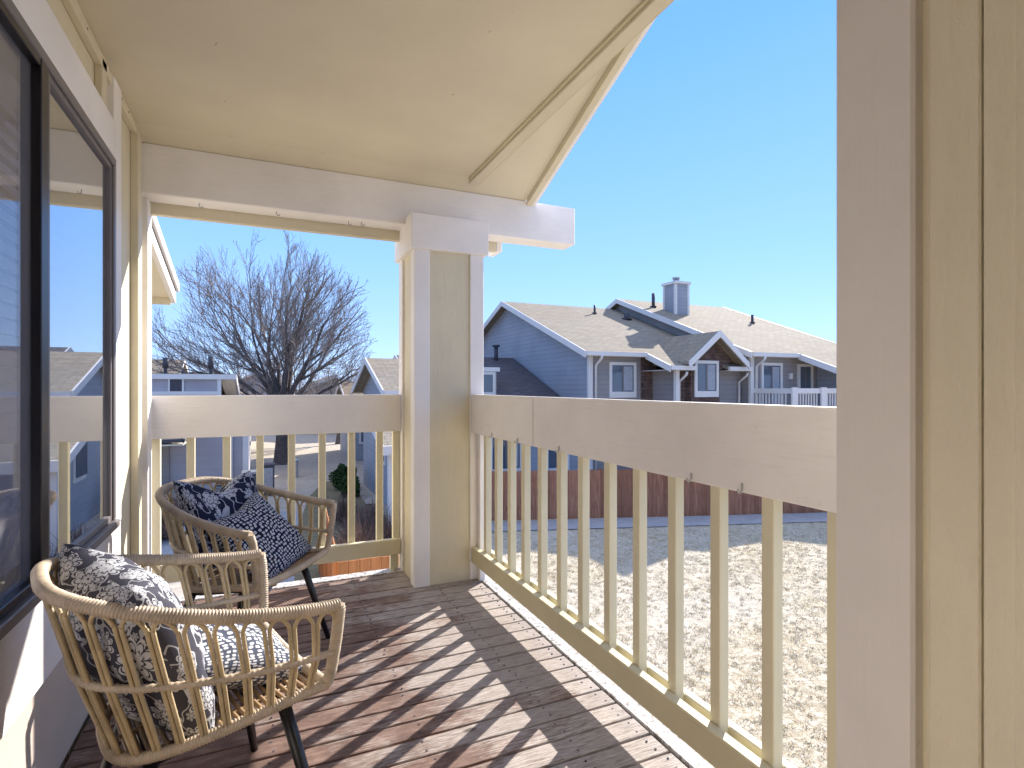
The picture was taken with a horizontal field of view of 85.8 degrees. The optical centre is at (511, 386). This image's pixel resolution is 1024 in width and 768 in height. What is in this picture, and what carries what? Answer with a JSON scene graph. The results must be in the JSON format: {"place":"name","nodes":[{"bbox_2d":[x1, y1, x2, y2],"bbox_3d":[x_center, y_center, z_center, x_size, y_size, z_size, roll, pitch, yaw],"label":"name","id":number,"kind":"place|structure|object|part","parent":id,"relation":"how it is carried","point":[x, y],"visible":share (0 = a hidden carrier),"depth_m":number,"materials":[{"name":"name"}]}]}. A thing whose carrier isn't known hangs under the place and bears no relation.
{"place":"outdoors","nodes":[
{"label":"outdoors","id":0,"kind":"place"},
{"bbox_2d":[0,134,18,381],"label":"interior room","id":1,"kind":"object","parent":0,"point":[8,163],"depth_m":2.49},
{"bbox_2d":[152,359,188,372],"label":"distant house","id":2,"kind":"structure","parent":0,"point":[154,367],"depth_m":37.73,"materials":[{"name":"brown concrete"}]},
{"bbox_2d":[161,522,185,554],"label":"driveway","id":3,"kind":"structure","parent":0,"point":[166,548],"depth_m":14.28,"materials":[{"name":"concrete"}]},
{"bbox_2d":[152,356,250,492],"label":"shed roof house","id":4,"kind":"structure","parent":0,"point":[208,456],"depth_m":22.09,"materials":[{"name":"grey"}]},
{"bbox_2d":[161,446,168,492],"bbox_3d":[-14.818,3.215,21.018,3.000,1.900,0.090,0,0,-24],"label":"garage door","id":5,"kind":"structure","parent":4,"relation":"in","point":[164,449],"depth_m":21.53,"materials":[{"name":"beige"}]},
{"bbox_2d":[240,371,281,394],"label":"distant house","id":6,"kind":"structure","parent":0,"point":[255,382],"depth_m":56.11,"materials":[{"name":"grey"}]},
{"bbox_2d":[294,375,344,394],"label":"distant house","id":7,"kind":"structure","parent":0,"point":[325,386],"depth_m":49.49,"materials":[{"name":"brown concrete"}]},
{"bbox_2d":[164,433,519,596],"bbox_3d":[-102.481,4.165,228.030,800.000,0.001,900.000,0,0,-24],"label":"ground","id":8,"kind":"structure","parent":0,"point":[306,455],"depth_m":28.87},
{"bbox_2d":[0,0,141,767],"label":"house wall","id":9,"kind":"structure","parent":8,"relation":"on","point":[80,311],"depth_m":1.65,"materials":[{"name":"beige paint"}]},
{"bbox_2d":[0,62,19,576],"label":"window blinds","id":10,"kind":"object","parent":9,"relation":"hanging from","point":[10,433],"depth_m":1.52,"materials":[{"name":"white plastic"}]},
{"bbox_2d":[0,0,119,639],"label":"window","id":11,"kind":"structure","parent":9,"relation":"in","point":[68,171],"depth_m":1.61,"materials":[{"name":"grey metal"}]},
{"bbox_2d":[0,0,673,256],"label":"porch roof","id":12,"kind":"structure","parent":9,"relation":"on","point":[381,120],"depth_m":2.38,"materials":[{"name":"paint"}]},
{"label":"deck joists","id":13,"kind":"structure","parent":9,"relation":"attached to","visible":0},
{"bbox_2d":[64,572,686,767],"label":"deck floor","id":14,"kind":"structure","parent":13,"relation":"on","point":[465,692],"depth_m":1.95,"materials":[{"name":"brown wood"}]},
{"bbox_2d":[30,549,345,767],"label":"wicker chair","id":15,"kind":"object","parent":14,"relation":"on","point":[149,750],"visible":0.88,"depth_m":1.17,"materials":[{"name":"wicker"}]},
{"bbox_2d":[58,544,214,737],"bbox_3d":[-0.859,0.575,1.258,0.399,0.419,0.211,5,26,36],"label":"cushion","id":16,"kind":"object","parent":15,"relation":"on","point":[100,575],"visible":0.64,"depth_m":1.16,"materials":[{"name":"grey fabric"}]},
{"bbox_2d":[197,623,303,690],"bbox_3d":[-0.739,0.682,1.422,0.320,0.141,0.309,6,-15,42],"label":"cushion","id":17,"kind":"object","parent":15,"relation":"on","point":[229,649],"visible":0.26,"depth_m":1.35,"materials":[{"name":"fabric"}]},
{"bbox_2d":[155,476,336,638],"bbox_3d":[-1.111,0.752,2.245,0.563,0.733,0.577,0,0,12],"label":"wicker chair","id":18,"kind":"object","parent":14,"relation":"on","point":[174,517],"visible":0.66,"depth_m":2.13,"materials":[{"name":"wicker"}]},
{"bbox_2d":[173,471,258,572],"bbox_3d":[-1.201,0.555,2.285,0.163,0.379,0.419,-27,-9,11],"label":"cushion","id":19,"kind":"object","parent":18,"relation":"on","point":[232,496],"visible":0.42,"depth_m":2.18,"materials":[{"name":"blue fabric"}]},
{"bbox_2d":[204,491,311,591],"bbox_3d":[-1.033,0.627,2.264,0.133,0.359,0.359,-43,3,12],"label":"cushion","id":20,"kind":"object","parent":18,"relation":"on","point":[283,544],"visible":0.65,"depth_m":2.24,"materials":[{"name":"blue fabric"}]},
{"bbox_2d":[395,212,487,587],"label":"porch column","id":21,"kind":"structure","parent":14,"relation":"on","point":[439,259],"depth_m":3.14,"materials":[{"name":"beige paint"}]},
{"bbox_2d":[267,578,677,767],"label":"deck screws","id":22,"kind":"object","parent":14,"relation":"attached to","point":[655,748],"visible":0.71,"depth_m":2.04,"materials":[{"name":"grey metal"}]},
{"bbox_2d":[472,394,835,767],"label":"porch railing","id":23,"kind":"object","parent":14,"relation":"on","point":[774,457],"visible":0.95,"depth_m":1.66,"materials":[{"name":"paint"}]},
{"bbox_2d":[836,0,1023,767],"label":"porch column","id":24,"kind":"structure","parent":14,"relation":"on","point":[929,383],"depth_m":0.70,"materials":[{"name":"paint"}]},
{"bbox_2d":[178,567,712,767],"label":"deck edge","id":25,"kind":"object","parent":13,"relation":"attached to","point":[678,749],"visible":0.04,"depth_m":2.19,"materials":[{"name":"white paint"}]},
{"bbox_2d":[142,198,400,582],"bbox_3d":[-1.263,0.093,3.046,1.316,2.040,0.193,0,0,-24],"label":"porch railing","id":26,"kind":"object","parent":25,"relation":"on","point":[190,418],"visible":0.72,"depth_m":3.03,"materials":[{"name":"paint"}]},
{"bbox_2d":[142,195,178,304],"bbox_3d":[-4.571,1.068,4.195,3.100,6.194,3.480,0,0,-24],"label":"neighbour eave","id":27,"kind":"object","parent":8,"relation":"on","point":[165,285],"visible":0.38,"depth_m":5.77,"materials":[{"name":"beige wood"}]},
{"bbox_2d":[161,496,184,539],"bbox_3d":[-9.692,3.597,14.923,1.640,1.589,1.684,0,0,-24],"label":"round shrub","id":28,"kind":"object","parent":8,"relation":"on","point":[164,534],"visible":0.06,"depth_m":14.84,"materials":[{"name":"plant"}]},
{"bbox_2d":[212,478,232,491],"bbox_3d":[-9.903,3.715,19.230,1.000,0.900,1.000,0,0,-24],"label":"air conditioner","id":29,"kind":"object","parent":8,"relation":"on","point":[219,487],"visible":0.02,"depth_m":18.73,"materials":[{"name":"metal"}]},
{"bbox_2d":[192,352,282,394],"bbox_3d":[-19.377,0.883,39.803,6.780,6.765,5.808,0,0,9],"label":"distant tree","id":30,"kind":"object","parent":8,"relation":"on","point":[241,375],"visible":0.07,"depth_m":38.80,"materials":[{"name":"plant"}]},
{"bbox_2d":[241,470,255,483],"bbox_3d":[-9.993,3.715,21.383,1.000,0.900,1.000,0,0,-24],"label":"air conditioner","id":31,"kind":"object","parent":8,"relation":"on","point":[253,472],"visible":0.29,"depth_m":21.05,"materials":[{"name":"metal"}]},
{"bbox_2d":[152,229,375,464],"bbox_3d":[-13.310,-2.165,29.629,11.549,12.860,11.491,0,0,-24],"label":"bare tree","id":32,"kind":"object","parent":8,"relation":"on","point":[289,339],"visible":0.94,"depth_m":28.91,"materials":[{"name":"grey plant"}]},
{"bbox_2d":[264,462,274,495],"bbox_3d":[-9.485,3.560,21.227,0.680,1.210,0.560,0,0,-24],"label":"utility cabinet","id":33,"kind":"object","parent":8,"relation":"on","point":[268,474],"visible":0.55,"depth_m":21.04,"materials":[{"name":"metal"}]},
{"bbox_3d":[-9.380,3.555,20.993,0.500,0.920,0.011,0,0,-24],"label":"door","id":34,"kind":"part","parent":33,"relation":"part of","materials":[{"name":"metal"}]},
{"bbox_2d":[275,510,302,582],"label":"walkway","id":35,"kind":"structure","parent":8,"relation":"on","point":[284,515],"depth_m":17.28,"materials":[{"name":"concrete"}]},
{"bbox_2d":[276,367,315,394],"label":"distant tree","id":36,"kind":"object","parent":8,"relation":"on","point":[292,380],"visible":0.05,"depth_m":65.47,"materials":[{"name":"plant"}]},
{"bbox_2d":[295,458,298,476],"bbox_3d":[-10.112,3.760,25.550,0.420,0.810,0.560,0,0,-24],"label":"utility cabinet","id":37,"kind":"object","parent":8,"relation":"on","point":[296,467],"visible":0.41,"depth_m":25.35,"materials":[{"name":"metal"}]},
{"bbox_2d":[294,481,364,580],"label":"side turf","id":38,"kind":"structure","parent":8,"relation":"on","point":[332,492],"depth_m":17.53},
{"bbox_2d":[318,509,334,576],"bbox_3d":[-3.539,3.400,10.517,0.156,1.530,4.180,0,0,-21],"label":"patio fence","id":39,"kind":"object","parent":38,"relation":"on","point":[324,569],"visible":0.2,"depth_m":9.81,"materials":[{"name":"orange wood"}]},
{"bbox_2d":[328,463,356,488],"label":"hedge","id":40,"kind":"object","parent":38,"relation":"on","point":[338,474],"visible":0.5,"depth_m":22.10,"materials":[{"name":"green plant"}]},
{"bbox_2d":[326,493,366,524],"bbox_3d":[-5.055,3.642,16.560,1.370,1.066,1.395,0,0,16],"label":"bare shrub","id":41,"kind":"object","parent":38,"relation":"on","point":[342,510],"visible":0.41,"depth_m":16.48,"materials":[{"name":"brown plant"}]},
{"bbox_2d":[337,474,360,496],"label":"hedge","id":42,"kind":"object","parent":38,"relation":"on","point":[343,487],"visible":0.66,"depth_m":20.73,"materials":[{"name":"green plant"}]},
{"bbox_2d":[334,521,374,561],"bbox_3d":[-3.309,3.546,11.857,1.560,1.258,1.732,0,0,-24],"label":"bare shrub","id":43,"kind":"object","parent":38,"relation":"on","point":[356,540],"visible":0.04,"depth_m":11.85,"materials":[{"name":"brown plant"}]},
{"bbox_2d":[333,508,384,543],"bbox_3d":[-3.876,3.593,13.911,1.457,1.163,1.494,0,0,11],"label":"bare shrub","id":44,"kind":"object","parent":38,"relation":"on","point":[363,517],"visible":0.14,"depth_m":13.91,"materials":[{"name":"brown plant"}]},
{"bbox_2d":[333,511,389,543],"bbox_3d":[-3.524,3.547,12.721,1.764,1.255,1.782,0,0,-24],"label":"bare shrub","id":45,"kind":"object","parent":38,"relation":"on","point":[360,530],"visible":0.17,"depth_m":12.86,"materials":[{"name":"brown plant"}]},
{"bbox_2d":[335,500,387,534],"bbox_3d":[-4.038,3.606,14.862,1.507,1.139,1.631,0,0,-24],"label":"bare shrub","id":46,"kind":"object","parent":38,"relation":"on","point":[361,513],"visible":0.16,"depth_m":14.86,"materials":[{"name":"brown plant"}]},
{"bbox_2d":[361,513,391,539],"bbox_3d":[-3.069,3.605,13.893,1.555,1.140,1.613,0,0,-24],"label":"bare shrub","id":47,"kind":"object","parent":38,"relation":"on","point":[387,530],"visible":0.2,"depth_m":13.76,"materials":[{"name":"brown plant"}]},
{"bbox_2d":[299,357,359,443],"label":"distant tree","id":48,"kind":"object","parent":8,"relation":"on","point":[338,434],"visible":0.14,"depth_m":40.15,"materials":[{"name":"plant"}]},
{"bbox_2d":[310,356,366,381],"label":"distant tree","id":49,"kind":"object","parent":8,"relation":"on","point":[344,372],"visible":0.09,"depth_m":62.67,"materials":[{"name":"plant"}]},
{"bbox_2d":[335,382,362,460],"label":"distant house","id":50,"kind":"structure","parent":8,"relation":"on","point":[346,390],"depth_m":32.36,"materials":[{"name":"beige"}]},
{"bbox_2d":[359,432,362,443],"bbox_3d":[-8.178,2.565,31.370,1.040,1.340,0.070,0,0,-24],"label":"window","id":51,"kind":"structure","parent":50,"relation":"in","point":[360,433],"depth_m":31.17,"materials":[{"name":"white"}]},
{"bbox_2d":[351,357,398,524],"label":"house","id":52,"kind":"structure","parent":8,"relation":"on","point":[377,375],"depth_m":20.27,"materials":[{"name":"grey"}]},
{"bbox_2d":[365,504,388,556],"bbox_3d":[-4.034,4.159,11.857,3.604,0.001,15.774,0,0,-11],"label":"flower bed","id":53,"kind":"object","parent":8,"relation":"on","point":[370,515],"depth_m":18.87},
{"bbox_2d":[332,554,398,575],"bbox_3d":[-1.567,3.170,7.309,1.558,1.990,0.156,0,0,-27],"label":"patio fence","id":54,"kind":"object","parent":53,"relation":"on","point":[360,565],"visible":0.1,"depth_m":7.03,"materials":[{"name":"orange wood"}]},
{"bbox_2d":[344,501,391,529],"bbox_3d":[-3.954,3.610,15.325,1.542,1.131,1.473,0,0,28],"label":"bare shrub","id":55,"kind":"object","parent":53,"relation":"on","point":[373,511],"visible":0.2,"depth_m":15.30,"materials":[{"name":"brown plant"}]},
{"bbox_2d":[393,277,835,497],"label":"townhouse","id":56,"kind":"structure","parent":8,"relation":"on","point":[675,345],"depth_m":23.71,"materials":[{"name":"grey wood"}]},
{"bbox_2d":[484,372,495,394],"bbox_3d":[-1.320,-0.145,22.392,1.390,0.960,0.070,0,0,-24],"label":"window","id":57,"kind":"structure","parent":56,"relation":"in","point":[489,377],"depth_m":22.58,"materials":[{"name":"white"}]},
{"bbox_2d":[491,437,520,470],"bbox_3d":[-0.217,2.365,20.366,1.340,1.540,0.070,0,0,-24],"label":"window","id":58,"kind":"structure","parent":56,"relation":"in","point":[505,443],"depth_m":20.35,"materials":[{"name":"blue"}]},
{"bbox_2d":[548,450,568,470],"bbox_3d":[1.744,2.365,21.247,1.040,1.740,0.070,0,0,-24],"label":"window","id":59,"kind":"structure","parent":56,"relation":"in","point":[552,455],"depth_m":21.17,"materials":[{"name":"blue"}]},
{"bbox_2d":[609,362,636,397],"bbox_3d":[4.499,-0.285,22.398,1.310,1.440,0.070,0,0,-24],"label":"window","id":60,"kind":"structure","parent":56,"relation":"in","point":[622,375],"depth_m":22.38,"materials":[{"name":"white"}]},
{"bbox_2d":[694,360,718,396],"bbox_3d":[7.794,-0.325,22.080,1.240,1.460,0.070,0,0,-24],"label":"window","id":61,"kind":"structure","parent":56,"relation":"in","point":[706,376],"depth_m":22.06,"materials":[{"name":"white"}]},
{"bbox_2d":[760,362,782,404],"bbox_3d":[10.997,0.080,23.344,1.240,2.210,0.070,0,0,-24],"label":"window","id":62,"kind":"structure","parent":56,"relation":"in","point":[771,374],"depth_m":23.32,"materials":[{"name":"white"}]},
{"bbox_2d":[797,364,812,394],"bbox_3d":[12.867,-0.335,24.185,0.940,1.340,0.070,0,0,-24],"label":"window","id":63,"kind":"structure","parent":56,"relation":"in","point":[804,371],"depth_m":24.17,"materials":[{"name":"white"}]},
{"bbox_2d":[491,512,826,530],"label":"footpath","id":64,"kind":"structure","parent":8,"relation":"on","point":[688,521],"depth_m":16.95,"materials":[{"name":"concrete"}]},
{"bbox_2d":[152,0,835,389],"label":"sky","id":65,"kind":"structure","parent":0,"point":[708,162],"materials":[{"name":"blue"}]},
{"bbox_2d":[485,512,826,767],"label":"lawn","id":66,"kind":"structure","parent":0,"point":[744,651],"depth_m":10.17,"materials":[{"name":"beige plant"}]},
{"bbox_2d":[491,468,826,520],"bbox_3d":[7.686,3.382,18.045,19.508,1.565,0.166,0,0,-5],"label":"wooden fence","id":67,"kind":"object","parent":66,"relation":"on","point":[696,499],"visible":0.17,"depth_m":17.57,"materials":[{"name":"red wood"}]}
]}

